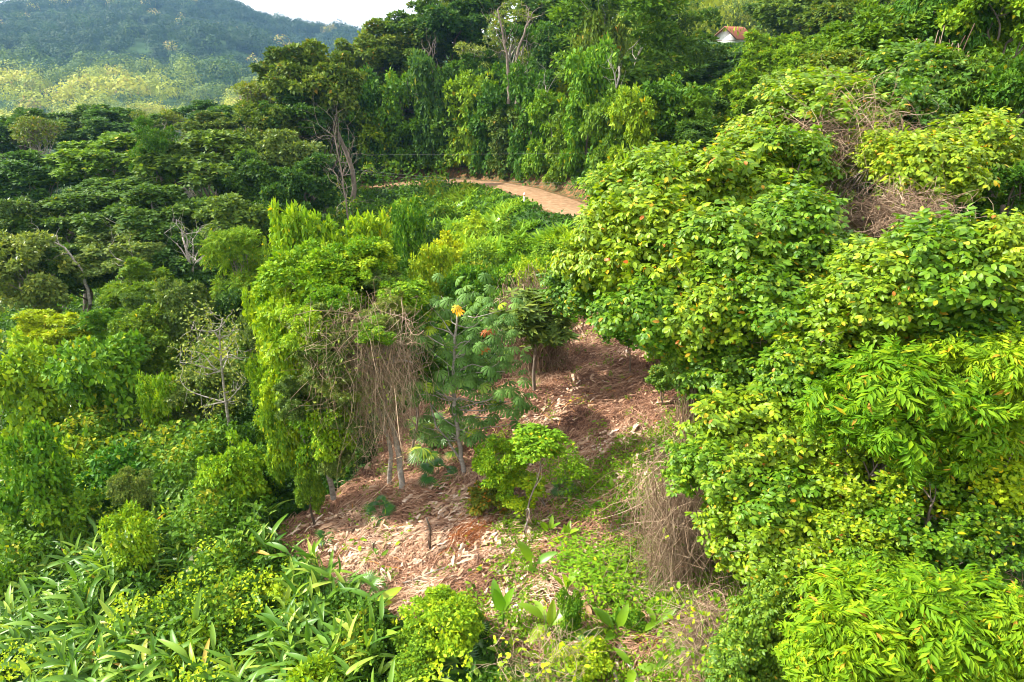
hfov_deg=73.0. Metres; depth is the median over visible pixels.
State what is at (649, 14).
forest tree
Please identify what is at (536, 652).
banana like plant
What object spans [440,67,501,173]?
climber covered tree
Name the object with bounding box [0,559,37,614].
vine covered shrub
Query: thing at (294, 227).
vine covered shrub
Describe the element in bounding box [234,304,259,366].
forest tree
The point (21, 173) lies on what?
forest tree
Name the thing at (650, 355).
broad leaved tree
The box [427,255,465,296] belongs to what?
vine covered shrub
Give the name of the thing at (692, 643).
dead vine tangle
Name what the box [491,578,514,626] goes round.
banana like plant
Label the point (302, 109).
forest tree
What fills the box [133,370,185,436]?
vine covered shrub
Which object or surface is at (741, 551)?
broad leaved tree
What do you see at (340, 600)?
vine covered shrub
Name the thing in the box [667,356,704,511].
dead vine tangle
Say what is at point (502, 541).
seedling
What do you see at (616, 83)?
bare trunk
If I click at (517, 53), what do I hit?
bare trunk
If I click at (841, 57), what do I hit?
broad leaved tree
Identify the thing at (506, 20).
forest tree
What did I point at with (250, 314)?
vine covered shrub
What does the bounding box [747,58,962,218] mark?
dead vine tangle
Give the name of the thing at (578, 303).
broad leaved tree
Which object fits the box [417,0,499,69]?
forest tree
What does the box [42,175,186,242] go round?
forest tree
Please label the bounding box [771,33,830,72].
hillside tree
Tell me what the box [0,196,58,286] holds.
forest tree
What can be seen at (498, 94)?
climber covered tree
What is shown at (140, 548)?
vine covered shrub
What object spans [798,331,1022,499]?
feathery leaved tree
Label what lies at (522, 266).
vine covered shrub
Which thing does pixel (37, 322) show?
forest tree
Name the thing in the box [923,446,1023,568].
round leaved shrub
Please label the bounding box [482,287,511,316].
vine covered shrub
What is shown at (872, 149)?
broad leaved tree
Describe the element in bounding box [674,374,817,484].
broad leaved tree
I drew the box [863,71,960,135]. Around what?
broad leaved tree
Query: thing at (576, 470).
leafy shrub
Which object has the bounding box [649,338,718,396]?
broad leaved tree
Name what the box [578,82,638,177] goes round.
climber covered tree
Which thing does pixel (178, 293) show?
forest tree
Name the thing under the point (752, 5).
hillside tree
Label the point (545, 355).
dead vine tangle
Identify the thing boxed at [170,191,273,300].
forest tree
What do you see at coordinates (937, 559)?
round leaved shrub
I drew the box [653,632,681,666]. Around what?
banana like plant
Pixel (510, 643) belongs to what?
banana like plant
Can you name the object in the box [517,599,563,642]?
banana like plant
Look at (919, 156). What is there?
broad leaved tree
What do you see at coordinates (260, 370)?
vine covered shrub
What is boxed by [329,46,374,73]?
forest tree
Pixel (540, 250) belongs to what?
vine covered shrub
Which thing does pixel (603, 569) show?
leafy shrub
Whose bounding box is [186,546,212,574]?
silver leaved plant
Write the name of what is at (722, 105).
hillside tree
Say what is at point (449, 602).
leafy shrub
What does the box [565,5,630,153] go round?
climber covered tree
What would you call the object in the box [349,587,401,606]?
banana like plant
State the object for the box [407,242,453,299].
vine covered shrub
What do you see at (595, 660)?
leafy shrub
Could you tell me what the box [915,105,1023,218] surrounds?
broad leaved tree
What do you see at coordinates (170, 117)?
dry crowned tree
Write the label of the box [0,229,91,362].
forest tree
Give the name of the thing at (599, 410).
straw litter
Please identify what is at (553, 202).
road
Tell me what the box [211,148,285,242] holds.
forest tree
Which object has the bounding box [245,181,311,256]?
forest tree
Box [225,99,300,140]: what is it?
forest tree
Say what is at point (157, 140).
forest tree
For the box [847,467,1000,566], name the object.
round leaved shrub
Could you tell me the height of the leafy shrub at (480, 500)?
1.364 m
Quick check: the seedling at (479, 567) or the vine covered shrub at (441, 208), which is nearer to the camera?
the seedling at (479, 567)
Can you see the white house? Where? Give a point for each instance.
(727, 36)
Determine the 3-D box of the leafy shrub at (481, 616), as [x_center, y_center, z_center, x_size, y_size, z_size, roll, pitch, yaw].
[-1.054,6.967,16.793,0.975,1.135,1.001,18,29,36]
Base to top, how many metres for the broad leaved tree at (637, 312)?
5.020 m
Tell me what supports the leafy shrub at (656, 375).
on the ground at (572, 192)
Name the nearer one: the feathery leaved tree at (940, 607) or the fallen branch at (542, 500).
the feathery leaved tree at (940, 607)
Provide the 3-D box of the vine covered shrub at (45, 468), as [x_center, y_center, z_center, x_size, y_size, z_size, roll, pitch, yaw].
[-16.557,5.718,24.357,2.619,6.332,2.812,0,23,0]
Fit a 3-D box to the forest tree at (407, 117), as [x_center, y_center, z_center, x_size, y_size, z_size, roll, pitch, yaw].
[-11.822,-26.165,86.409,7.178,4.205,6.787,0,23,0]
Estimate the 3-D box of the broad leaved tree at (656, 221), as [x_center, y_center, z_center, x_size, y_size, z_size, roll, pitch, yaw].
[6.354,-1.227,19.134,9.510,6.745,3.897,-10,25,-23]
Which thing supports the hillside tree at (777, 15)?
on the ground at (572, 192)
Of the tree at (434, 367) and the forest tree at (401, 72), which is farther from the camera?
the forest tree at (401, 72)
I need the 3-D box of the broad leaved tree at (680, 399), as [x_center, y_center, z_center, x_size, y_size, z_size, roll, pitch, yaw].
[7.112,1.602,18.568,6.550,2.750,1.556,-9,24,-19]
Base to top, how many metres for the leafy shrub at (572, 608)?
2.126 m
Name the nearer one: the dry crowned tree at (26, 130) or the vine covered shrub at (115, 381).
the vine covered shrub at (115, 381)
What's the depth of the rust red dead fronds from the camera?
20.34 m
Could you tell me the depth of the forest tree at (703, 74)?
66.53 m
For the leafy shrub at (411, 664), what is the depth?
15.41 m
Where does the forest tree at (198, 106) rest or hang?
on the ground at (572, 192)
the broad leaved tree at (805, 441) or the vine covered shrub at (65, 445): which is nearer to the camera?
the broad leaved tree at (805, 441)
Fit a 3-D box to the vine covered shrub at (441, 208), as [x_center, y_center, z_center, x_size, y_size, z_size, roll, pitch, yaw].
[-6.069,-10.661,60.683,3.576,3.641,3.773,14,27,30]
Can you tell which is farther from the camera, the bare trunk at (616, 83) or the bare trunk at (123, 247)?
the bare trunk at (616, 83)
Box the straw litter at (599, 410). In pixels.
[270,312,742,681]
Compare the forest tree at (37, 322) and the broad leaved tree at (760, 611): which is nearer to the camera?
the broad leaved tree at (760, 611)
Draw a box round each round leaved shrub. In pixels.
[807,448,952,526]
[813,494,924,571]
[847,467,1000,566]
[885,519,1023,596]
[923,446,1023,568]
[942,497,1023,574]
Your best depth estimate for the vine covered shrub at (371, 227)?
34.08 m
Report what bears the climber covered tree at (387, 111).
on the ground at (572, 192)
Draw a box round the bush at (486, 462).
[471,435,532,512]
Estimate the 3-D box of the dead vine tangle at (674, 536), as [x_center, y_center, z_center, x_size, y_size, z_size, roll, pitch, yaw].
[4.090,3.553,16.060,3.970,5.186,4.002,-17,28,-35]
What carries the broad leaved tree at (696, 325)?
on the ground at (572, 192)
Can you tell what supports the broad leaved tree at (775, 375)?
on the ground at (572, 192)
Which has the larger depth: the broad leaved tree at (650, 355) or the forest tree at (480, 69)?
the forest tree at (480, 69)
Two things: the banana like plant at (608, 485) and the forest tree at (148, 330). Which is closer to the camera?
the banana like plant at (608, 485)
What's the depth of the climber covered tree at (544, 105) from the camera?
64.41 m
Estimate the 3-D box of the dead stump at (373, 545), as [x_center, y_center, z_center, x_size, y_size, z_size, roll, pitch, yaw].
[-4.075,6.138,20.640,0.454,0.531,0.546,0,23,0]
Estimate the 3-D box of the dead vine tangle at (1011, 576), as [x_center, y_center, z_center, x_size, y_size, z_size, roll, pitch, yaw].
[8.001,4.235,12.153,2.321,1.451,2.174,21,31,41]
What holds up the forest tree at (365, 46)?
on the ground at (572, 192)
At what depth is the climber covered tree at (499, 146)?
71.19 m
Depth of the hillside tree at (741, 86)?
44.13 m
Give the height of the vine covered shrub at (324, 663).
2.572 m
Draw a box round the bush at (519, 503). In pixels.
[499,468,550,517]
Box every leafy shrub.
[386,617,448,681]
[398,583,484,658]
[461,478,511,517]
[473,607,484,631]
[543,439,597,500]
[545,524,616,583]
[549,635,614,681]
[554,587,583,643]
[564,541,659,607]
[611,607,650,641]
[644,362,675,404]
[644,587,693,622]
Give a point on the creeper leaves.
(275, 589)
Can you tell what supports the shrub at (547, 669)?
on the ground at (572, 192)
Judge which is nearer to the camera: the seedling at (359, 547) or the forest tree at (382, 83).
the seedling at (359, 547)
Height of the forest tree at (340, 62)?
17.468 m
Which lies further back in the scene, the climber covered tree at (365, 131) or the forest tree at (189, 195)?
the climber covered tree at (365, 131)
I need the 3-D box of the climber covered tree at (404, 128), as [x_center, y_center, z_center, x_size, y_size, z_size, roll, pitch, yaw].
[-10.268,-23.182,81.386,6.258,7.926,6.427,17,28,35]
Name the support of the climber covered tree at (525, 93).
on the ground at (572, 192)
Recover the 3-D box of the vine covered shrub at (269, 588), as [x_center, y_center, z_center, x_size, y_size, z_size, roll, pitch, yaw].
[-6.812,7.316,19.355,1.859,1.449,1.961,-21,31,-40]
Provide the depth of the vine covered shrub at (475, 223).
50.32 m
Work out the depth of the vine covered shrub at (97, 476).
26.01 m
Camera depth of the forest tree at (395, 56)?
83.40 m
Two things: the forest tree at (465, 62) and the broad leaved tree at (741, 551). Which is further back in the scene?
the forest tree at (465, 62)
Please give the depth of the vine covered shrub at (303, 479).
21.86 m
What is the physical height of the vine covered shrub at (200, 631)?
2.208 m
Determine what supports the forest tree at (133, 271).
on the ground at (572, 192)
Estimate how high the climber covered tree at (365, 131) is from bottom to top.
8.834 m
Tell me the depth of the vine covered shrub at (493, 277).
37.44 m
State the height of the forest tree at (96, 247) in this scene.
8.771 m
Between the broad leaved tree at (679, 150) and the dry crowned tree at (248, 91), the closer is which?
the broad leaved tree at (679, 150)
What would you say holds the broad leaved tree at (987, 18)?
on the ground at (572, 192)
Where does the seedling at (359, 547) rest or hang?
on the ground at (572, 192)
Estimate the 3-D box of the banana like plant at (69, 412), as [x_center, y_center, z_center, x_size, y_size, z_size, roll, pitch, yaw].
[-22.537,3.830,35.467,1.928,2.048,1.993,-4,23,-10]
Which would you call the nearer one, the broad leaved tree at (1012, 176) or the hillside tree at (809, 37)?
the broad leaved tree at (1012, 176)
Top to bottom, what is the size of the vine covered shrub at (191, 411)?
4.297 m
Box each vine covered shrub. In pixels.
[0,326,77,462]
[0,419,80,561]
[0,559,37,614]
[19,479,110,551]
[25,433,96,482]
[40,328,151,452]
[71,440,163,515]
[96,499,175,594]
[105,465,158,511]
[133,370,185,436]
[161,618,235,677]
[162,435,224,494]
[163,356,248,435]
[193,427,273,525]
[230,578,291,631]
[234,443,292,506]
[240,286,308,426]
[245,352,276,464]
[261,238,288,262]
[265,196,343,263]
[280,650,343,681]
[293,466,325,527]
[307,235,355,342]
[324,586,344,619]
[331,207,393,352]
[359,214,401,270]
[375,224,407,279]
[386,197,418,222]
[390,221,418,265]
[391,191,426,277]
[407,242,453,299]
[410,219,443,248]
[421,229,466,262]
[421,295,463,339]
[427,197,461,225]
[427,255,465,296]
[438,263,483,332]
[451,209,487,240]
[458,263,499,305]
[460,240,502,267]
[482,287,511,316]
[486,211,512,241]
[492,253,528,295]
[497,233,536,263]
[512,255,547,287]
[521,255,551,288]
[530,238,564,259]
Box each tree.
[0,107,67,187]
[0,148,87,314]
[0,188,117,312]
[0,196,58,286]
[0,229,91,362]
[6,115,66,199]
[7,308,92,358]
[26,242,114,321]
[30,131,148,282]
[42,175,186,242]
[45,103,127,240]
[65,307,124,397]
[69,183,216,265]
[71,224,166,281]
[81,107,176,144]
[93,256,175,349]
[107,302,183,377]
[117,289,187,353]
[121,128,262,231]
[128,115,186,223]
[129,109,202,257]
[146,108,193,196]
[149,232,244,292]
[150,275,217,371]
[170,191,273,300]
[171,99,232,195]
[174,110,241,194]
[195,224,265,349]
[202,283,249,369]
[206,99,274,129]
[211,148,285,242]
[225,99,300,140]
[227,131,269,163]
[229,80,274,127]
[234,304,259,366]
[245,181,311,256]
[248,45,320,199]
[250,233,451,503]
[253,127,326,192]
[255,37,363,215]
[255,86,335,197]
[276,151,339,214]
[300,49,368,214]
[318,112,359,188]
[321,133,360,156]
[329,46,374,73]
[333,62,384,185]
[334,17,418,86]
[352,108,402,178]
[358,72,385,103]
[369,331,448,463]
[370,67,424,174]
[377,69,414,121]
[378,0,466,64]
[378,32,447,73]
[385,67,458,121]
[390,110,444,170]
[390,272,538,474]
[400,115,414,120]
[404,47,461,175]
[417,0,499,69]
[428,108,469,170]
[438,0,516,42]
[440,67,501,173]
[446,47,502,78]
[453,25,510,84]
[464,78,514,175]
[469,48,505,109]
[482,0,539,69]
[483,103,529,179]
[488,286,580,391]
[491,19,562,111]
[495,100,530,135]
[502,58,557,182]
[508,423,568,524]
[510,0,600,36]
[521,84,570,180]
[530,19,587,87]
[535,257,612,322]
[541,109,592,187]
[543,0,718,94]
[545,0,631,25]
[545,183,653,298]
[554,83,573,111]
[558,31,619,183]
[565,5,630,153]
[574,143,701,227]
[574,177,727,294]
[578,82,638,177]
[585,267,696,355]
[600,329,639,372]
[605,81,663,183]
[622,137,742,210]
[626,7,729,86]
[637,71,712,146]
[643,344,667,365]
[649,195,795,283]
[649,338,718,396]
[653,262,775,362]
[654,428,772,515]
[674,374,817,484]
[675,93,715,137]
[675,119,724,152]
[676,60,739,97]
[676,334,776,404]
[677,0,725,45]
[679,388,708,418]
[683,125,811,214]
[684,489,811,588]
[699,618,785,681]
[700,254,819,345]
[703,51,743,63]
[704,459,855,540]
[709,81,760,123]
[713,63,775,116]
[713,108,823,142]
[721,121,842,194]
[722,562,808,681]
[738,28,808,80]
[741,0,797,36]
[742,58,851,124]
[742,329,861,414]
[746,66,924,193]
[749,173,869,273]
[751,0,852,44]
[756,397,880,496]
[760,529,824,598]
[769,557,988,681]
[770,279,903,384]
[770,481,876,574]
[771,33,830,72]
[785,130,853,196]
[789,239,854,295]
[790,375,941,472]
[792,0,893,37]
[795,46,885,193]
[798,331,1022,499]
[804,229,944,482]
[806,21,842,50]
[813,0,939,72]
[826,535,934,581]
[837,122,903,230]
[838,548,1023,681]
[844,169,941,239]
[853,36,992,113]
[858,202,1023,356]
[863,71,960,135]
[864,122,1009,211]
[879,0,1016,57]
[897,413,1023,514]
[910,313,1023,519]
[912,304,1023,353]
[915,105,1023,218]
[932,0,1023,62]
[935,45,1023,214]
[937,566,1023,681]
[956,160,1023,225]
[962,206,1023,318]
[968,52,1023,225]
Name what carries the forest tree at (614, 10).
on the ground at (572, 192)
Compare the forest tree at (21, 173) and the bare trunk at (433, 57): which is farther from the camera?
the bare trunk at (433, 57)
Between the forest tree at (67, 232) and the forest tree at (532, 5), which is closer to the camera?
the forest tree at (67, 232)
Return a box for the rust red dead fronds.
[433,509,500,559]
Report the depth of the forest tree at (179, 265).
43.52 m
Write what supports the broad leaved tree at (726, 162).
on the ground at (572, 192)
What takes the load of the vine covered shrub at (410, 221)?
on the ground at (572, 192)
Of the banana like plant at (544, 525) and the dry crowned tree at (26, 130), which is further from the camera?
the dry crowned tree at (26, 130)
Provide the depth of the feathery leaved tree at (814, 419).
12.78 m
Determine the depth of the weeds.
18.67 m
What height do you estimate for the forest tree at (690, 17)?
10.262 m
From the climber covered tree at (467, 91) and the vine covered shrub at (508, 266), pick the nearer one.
the vine covered shrub at (508, 266)
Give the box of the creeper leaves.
[0,411,472,681]
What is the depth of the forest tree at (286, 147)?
56.39 m
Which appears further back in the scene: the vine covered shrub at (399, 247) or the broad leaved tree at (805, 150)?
the vine covered shrub at (399, 247)
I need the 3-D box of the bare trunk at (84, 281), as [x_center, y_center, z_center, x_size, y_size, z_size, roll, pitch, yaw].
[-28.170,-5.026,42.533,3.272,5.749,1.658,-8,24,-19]
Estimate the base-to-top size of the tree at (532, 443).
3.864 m
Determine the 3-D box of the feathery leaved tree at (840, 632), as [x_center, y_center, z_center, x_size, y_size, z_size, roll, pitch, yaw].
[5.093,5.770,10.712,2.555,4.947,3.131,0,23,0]
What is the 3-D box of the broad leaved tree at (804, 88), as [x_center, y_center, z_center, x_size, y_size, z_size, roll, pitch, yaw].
[10.578,-4.342,23.764,5.387,9.446,4.540,0,23,0]
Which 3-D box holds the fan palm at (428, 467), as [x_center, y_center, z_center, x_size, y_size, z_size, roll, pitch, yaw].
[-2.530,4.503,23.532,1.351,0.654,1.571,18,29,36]
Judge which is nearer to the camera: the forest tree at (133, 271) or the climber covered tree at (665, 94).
the forest tree at (133, 271)
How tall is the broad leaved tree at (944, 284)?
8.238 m
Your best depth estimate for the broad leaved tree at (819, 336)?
13.79 m
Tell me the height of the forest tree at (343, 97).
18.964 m
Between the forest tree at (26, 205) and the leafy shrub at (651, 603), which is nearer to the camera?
the leafy shrub at (651, 603)
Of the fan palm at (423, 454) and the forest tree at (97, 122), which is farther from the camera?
the forest tree at (97, 122)
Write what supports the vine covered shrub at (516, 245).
on the ground at (572, 192)
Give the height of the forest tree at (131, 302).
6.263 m
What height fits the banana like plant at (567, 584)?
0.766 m
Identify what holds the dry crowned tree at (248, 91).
on the ground at (572, 192)
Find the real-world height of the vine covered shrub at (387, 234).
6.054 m
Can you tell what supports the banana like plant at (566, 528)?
on the ground at (572, 192)
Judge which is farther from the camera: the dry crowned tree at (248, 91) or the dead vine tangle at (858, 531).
the dry crowned tree at (248, 91)
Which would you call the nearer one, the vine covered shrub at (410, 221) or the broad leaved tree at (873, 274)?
the broad leaved tree at (873, 274)
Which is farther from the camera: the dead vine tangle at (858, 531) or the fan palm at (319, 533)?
the fan palm at (319, 533)
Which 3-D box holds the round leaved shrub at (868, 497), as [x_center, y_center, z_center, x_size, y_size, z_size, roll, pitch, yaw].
[6.870,3.981,13.668,2.555,4.937,2.343,0,23,0]
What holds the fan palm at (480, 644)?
on the ground at (572, 192)
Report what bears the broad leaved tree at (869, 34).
on the ground at (572, 192)
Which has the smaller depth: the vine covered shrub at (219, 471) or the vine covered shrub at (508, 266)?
the vine covered shrub at (219, 471)
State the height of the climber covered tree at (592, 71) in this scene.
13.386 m
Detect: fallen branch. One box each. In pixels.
[404,566,446,583]
[541,497,561,542]
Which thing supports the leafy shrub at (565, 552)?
on the ground at (572, 192)
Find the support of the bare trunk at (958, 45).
on the ground at (572, 192)
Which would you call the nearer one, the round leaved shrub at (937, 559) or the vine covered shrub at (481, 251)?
the round leaved shrub at (937, 559)
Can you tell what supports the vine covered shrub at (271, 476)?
on the ground at (572, 192)
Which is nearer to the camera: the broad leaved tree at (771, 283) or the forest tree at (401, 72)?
the broad leaved tree at (771, 283)
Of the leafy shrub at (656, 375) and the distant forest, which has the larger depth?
the distant forest
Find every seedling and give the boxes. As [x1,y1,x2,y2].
[349,537,366,550]
[465,581,482,596]
[468,564,481,572]
[486,554,499,565]
[496,538,503,549]
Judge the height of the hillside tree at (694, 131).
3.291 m
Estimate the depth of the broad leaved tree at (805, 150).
18.89 m
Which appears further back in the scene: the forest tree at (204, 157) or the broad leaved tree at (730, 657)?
the forest tree at (204, 157)
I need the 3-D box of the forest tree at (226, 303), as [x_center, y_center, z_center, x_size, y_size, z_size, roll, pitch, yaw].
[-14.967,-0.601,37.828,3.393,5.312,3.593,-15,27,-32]
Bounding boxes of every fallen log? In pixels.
[612,667,618,681]
[617,644,639,681]
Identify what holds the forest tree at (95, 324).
on the ground at (572, 192)
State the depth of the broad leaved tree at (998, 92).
23.68 m
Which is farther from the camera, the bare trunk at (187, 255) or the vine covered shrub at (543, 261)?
the bare trunk at (187, 255)
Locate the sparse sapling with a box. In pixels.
[153,293,264,445]
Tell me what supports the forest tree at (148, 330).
on the ground at (572, 192)
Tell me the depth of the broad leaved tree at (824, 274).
15.43 m
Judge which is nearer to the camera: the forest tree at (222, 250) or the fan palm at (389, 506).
the fan palm at (389, 506)
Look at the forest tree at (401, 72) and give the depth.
83.16 m
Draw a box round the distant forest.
[0,0,1005,215]
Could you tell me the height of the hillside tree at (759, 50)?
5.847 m
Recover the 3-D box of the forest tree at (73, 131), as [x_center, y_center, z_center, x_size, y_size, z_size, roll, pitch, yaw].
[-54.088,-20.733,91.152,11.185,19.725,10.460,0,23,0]
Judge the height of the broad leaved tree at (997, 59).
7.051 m
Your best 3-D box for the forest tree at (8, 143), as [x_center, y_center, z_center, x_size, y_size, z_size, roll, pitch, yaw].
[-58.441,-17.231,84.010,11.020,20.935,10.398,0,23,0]
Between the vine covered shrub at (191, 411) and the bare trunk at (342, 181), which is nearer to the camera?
the vine covered shrub at (191, 411)
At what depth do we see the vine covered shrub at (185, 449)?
26.13 m
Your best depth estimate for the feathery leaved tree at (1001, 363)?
11.80 m
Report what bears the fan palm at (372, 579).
on the ground at (572, 192)
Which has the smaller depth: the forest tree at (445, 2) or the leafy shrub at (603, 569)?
the leafy shrub at (603, 569)
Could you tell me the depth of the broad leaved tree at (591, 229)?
17.69 m
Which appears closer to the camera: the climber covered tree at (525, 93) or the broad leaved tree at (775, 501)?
the broad leaved tree at (775, 501)
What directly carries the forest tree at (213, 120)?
on the ground at (572, 192)
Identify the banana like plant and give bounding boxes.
[51,404,80,421]
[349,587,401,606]
[374,548,388,558]
[485,213,501,224]
[487,635,523,656]
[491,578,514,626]
[517,540,556,573]
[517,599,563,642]
[522,636,554,658]
[540,515,559,532]
[552,570,579,589]
[563,520,578,533]
[581,499,600,513]
[592,603,628,639]
[598,477,624,491]
[613,648,657,681]
[617,509,629,523]
[645,606,675,630]
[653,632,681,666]
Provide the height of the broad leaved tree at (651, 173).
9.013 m
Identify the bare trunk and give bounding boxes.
[31,218,91,303]
[105,222,143,280]
[153,209,219,315]
[292,85,385,219]
[422,36,443,129]
[479,0,517,103]
[496,0,546,103]
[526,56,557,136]
[603,48,637,88]
[911,23,974,127]
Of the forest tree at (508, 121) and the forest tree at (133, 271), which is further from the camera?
the forest tree at (508, 121)
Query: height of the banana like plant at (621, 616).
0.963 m
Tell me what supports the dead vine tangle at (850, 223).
on the ground at (572, 192)
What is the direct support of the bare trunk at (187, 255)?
on the ground at (572, 192)
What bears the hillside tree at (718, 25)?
on the ground at (572, 192)
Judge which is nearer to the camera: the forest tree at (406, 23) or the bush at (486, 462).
the bush at (486, 462)
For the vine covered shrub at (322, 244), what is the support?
on the ground at (572, 192)
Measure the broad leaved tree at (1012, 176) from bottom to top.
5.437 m
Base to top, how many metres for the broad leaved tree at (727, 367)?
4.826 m
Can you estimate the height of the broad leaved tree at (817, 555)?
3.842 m
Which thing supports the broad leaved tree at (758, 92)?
on the ground at (572, 192)
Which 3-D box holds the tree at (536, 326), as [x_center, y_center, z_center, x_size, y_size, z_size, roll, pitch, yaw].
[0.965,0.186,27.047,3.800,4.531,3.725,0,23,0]
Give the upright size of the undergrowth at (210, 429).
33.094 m
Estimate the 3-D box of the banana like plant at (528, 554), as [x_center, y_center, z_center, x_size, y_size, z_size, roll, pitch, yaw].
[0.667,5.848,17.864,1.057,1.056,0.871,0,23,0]
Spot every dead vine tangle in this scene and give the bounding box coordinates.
[472,262,588,383]
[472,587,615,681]
[573,399,732,627]
[630,553,743,681]
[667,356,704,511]
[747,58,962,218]
[828,169,925,238]
[833,512,867,547]
[840,161,992,241]
[935,553,1023,598]
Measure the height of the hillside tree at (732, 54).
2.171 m
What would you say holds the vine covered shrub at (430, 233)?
on the ground at (572, 192)
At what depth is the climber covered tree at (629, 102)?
49.14 m
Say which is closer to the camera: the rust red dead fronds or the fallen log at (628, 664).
the fallen log at (628, 664)
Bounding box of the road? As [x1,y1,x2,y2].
[371,179,587,215]
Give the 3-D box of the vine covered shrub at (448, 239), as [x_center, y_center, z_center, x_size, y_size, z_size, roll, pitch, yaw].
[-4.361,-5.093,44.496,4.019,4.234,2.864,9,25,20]
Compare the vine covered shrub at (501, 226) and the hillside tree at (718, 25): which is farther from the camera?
the hillside tree at (718, 25)
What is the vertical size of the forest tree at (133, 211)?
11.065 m
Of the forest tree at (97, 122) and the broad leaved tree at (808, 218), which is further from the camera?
the forest tree at (97, 122)
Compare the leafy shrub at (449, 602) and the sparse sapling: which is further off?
the sparse sapling
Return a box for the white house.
[710,26,748,41]
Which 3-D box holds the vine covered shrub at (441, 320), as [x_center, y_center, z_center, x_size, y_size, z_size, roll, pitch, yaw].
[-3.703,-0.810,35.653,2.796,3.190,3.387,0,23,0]
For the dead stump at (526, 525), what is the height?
1.026 m
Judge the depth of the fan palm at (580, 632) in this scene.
15.78 m
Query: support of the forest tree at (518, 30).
on the ground at (572, 192)
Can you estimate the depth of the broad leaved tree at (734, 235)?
15.81 m
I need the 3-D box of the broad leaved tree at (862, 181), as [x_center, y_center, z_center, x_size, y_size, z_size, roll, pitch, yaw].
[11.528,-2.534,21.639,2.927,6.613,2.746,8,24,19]
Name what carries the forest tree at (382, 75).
on the ground at (572, 192)
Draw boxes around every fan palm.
[314,529,336,547]
[347,568,390,598]
[362,495,395,526]
[406,411,468,466]
[416,456,460,489]
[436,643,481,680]
[473,620,489,651]
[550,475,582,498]
[575,628,602,647]
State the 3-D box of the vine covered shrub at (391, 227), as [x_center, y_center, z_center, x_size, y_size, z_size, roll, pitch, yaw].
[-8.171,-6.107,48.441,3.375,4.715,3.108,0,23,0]
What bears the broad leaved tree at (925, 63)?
on the ground at (572, 192)
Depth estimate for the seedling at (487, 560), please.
18.96 m
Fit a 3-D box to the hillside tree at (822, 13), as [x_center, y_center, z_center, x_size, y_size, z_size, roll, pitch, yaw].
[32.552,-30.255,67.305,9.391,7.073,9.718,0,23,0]
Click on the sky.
(356, 12)
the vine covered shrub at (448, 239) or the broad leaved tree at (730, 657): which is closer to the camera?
the broad leaved tree at (730, 657)
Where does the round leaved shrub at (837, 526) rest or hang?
on the ground at (572, 192)
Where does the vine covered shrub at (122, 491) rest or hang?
on the ground at (572, 192)
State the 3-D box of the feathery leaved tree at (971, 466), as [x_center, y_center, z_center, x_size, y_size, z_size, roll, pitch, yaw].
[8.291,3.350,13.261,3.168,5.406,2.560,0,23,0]
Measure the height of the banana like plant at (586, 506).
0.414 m
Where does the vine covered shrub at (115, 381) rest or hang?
on the ground at (572, 192)
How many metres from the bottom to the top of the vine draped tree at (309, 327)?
9.023 m
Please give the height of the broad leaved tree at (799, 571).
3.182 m
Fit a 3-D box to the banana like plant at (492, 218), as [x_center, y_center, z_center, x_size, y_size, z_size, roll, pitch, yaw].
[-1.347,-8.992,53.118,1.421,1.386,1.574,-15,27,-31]
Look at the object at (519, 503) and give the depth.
20.05 m
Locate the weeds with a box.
[274,317,757,681]
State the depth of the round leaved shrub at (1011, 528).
11.44 m
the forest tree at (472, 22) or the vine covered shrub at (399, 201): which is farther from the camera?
the forest tree at (472, 22)
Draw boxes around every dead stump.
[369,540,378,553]
[422,517,436,550]
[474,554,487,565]
[519,508,534,533]
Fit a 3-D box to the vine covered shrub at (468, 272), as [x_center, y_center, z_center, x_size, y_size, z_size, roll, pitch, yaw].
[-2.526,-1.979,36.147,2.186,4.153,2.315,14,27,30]
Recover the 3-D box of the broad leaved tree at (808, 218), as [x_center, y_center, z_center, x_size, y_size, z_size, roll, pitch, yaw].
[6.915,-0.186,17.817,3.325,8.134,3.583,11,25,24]
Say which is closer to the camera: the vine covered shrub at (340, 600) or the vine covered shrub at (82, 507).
the vine covered shrub at (340, 600)
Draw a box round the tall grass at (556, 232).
[365,184,576,267]
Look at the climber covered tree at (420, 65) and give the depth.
76.74 m
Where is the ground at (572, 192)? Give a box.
[0,2,1023,681]
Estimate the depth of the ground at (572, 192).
26.95 m
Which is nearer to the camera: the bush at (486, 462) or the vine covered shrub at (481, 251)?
the bush at (486, 462)
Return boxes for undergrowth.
[0,37,1023,681]
[0,412,487,681]
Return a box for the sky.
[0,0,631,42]
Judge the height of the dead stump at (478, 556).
0.459 m
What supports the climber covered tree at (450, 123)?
on the ground at (572, 192)
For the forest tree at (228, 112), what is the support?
on the ground at (572, 192)
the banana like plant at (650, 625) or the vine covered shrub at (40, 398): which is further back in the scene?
the vine covered shrub at (40, 398)
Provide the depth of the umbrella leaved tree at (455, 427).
21.80 m
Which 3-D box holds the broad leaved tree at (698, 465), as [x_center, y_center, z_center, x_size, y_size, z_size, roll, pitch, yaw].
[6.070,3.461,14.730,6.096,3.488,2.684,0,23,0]
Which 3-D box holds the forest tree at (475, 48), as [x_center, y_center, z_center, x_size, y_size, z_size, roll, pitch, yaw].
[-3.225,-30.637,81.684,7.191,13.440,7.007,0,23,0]
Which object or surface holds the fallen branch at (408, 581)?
on the ground at (572, 192)
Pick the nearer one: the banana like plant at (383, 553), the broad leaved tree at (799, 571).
the broad leaved tree at (799, 571)
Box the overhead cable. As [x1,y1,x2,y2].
[382,153,545,154]
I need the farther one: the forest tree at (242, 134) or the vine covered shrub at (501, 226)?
the forest tree at (242, 134)

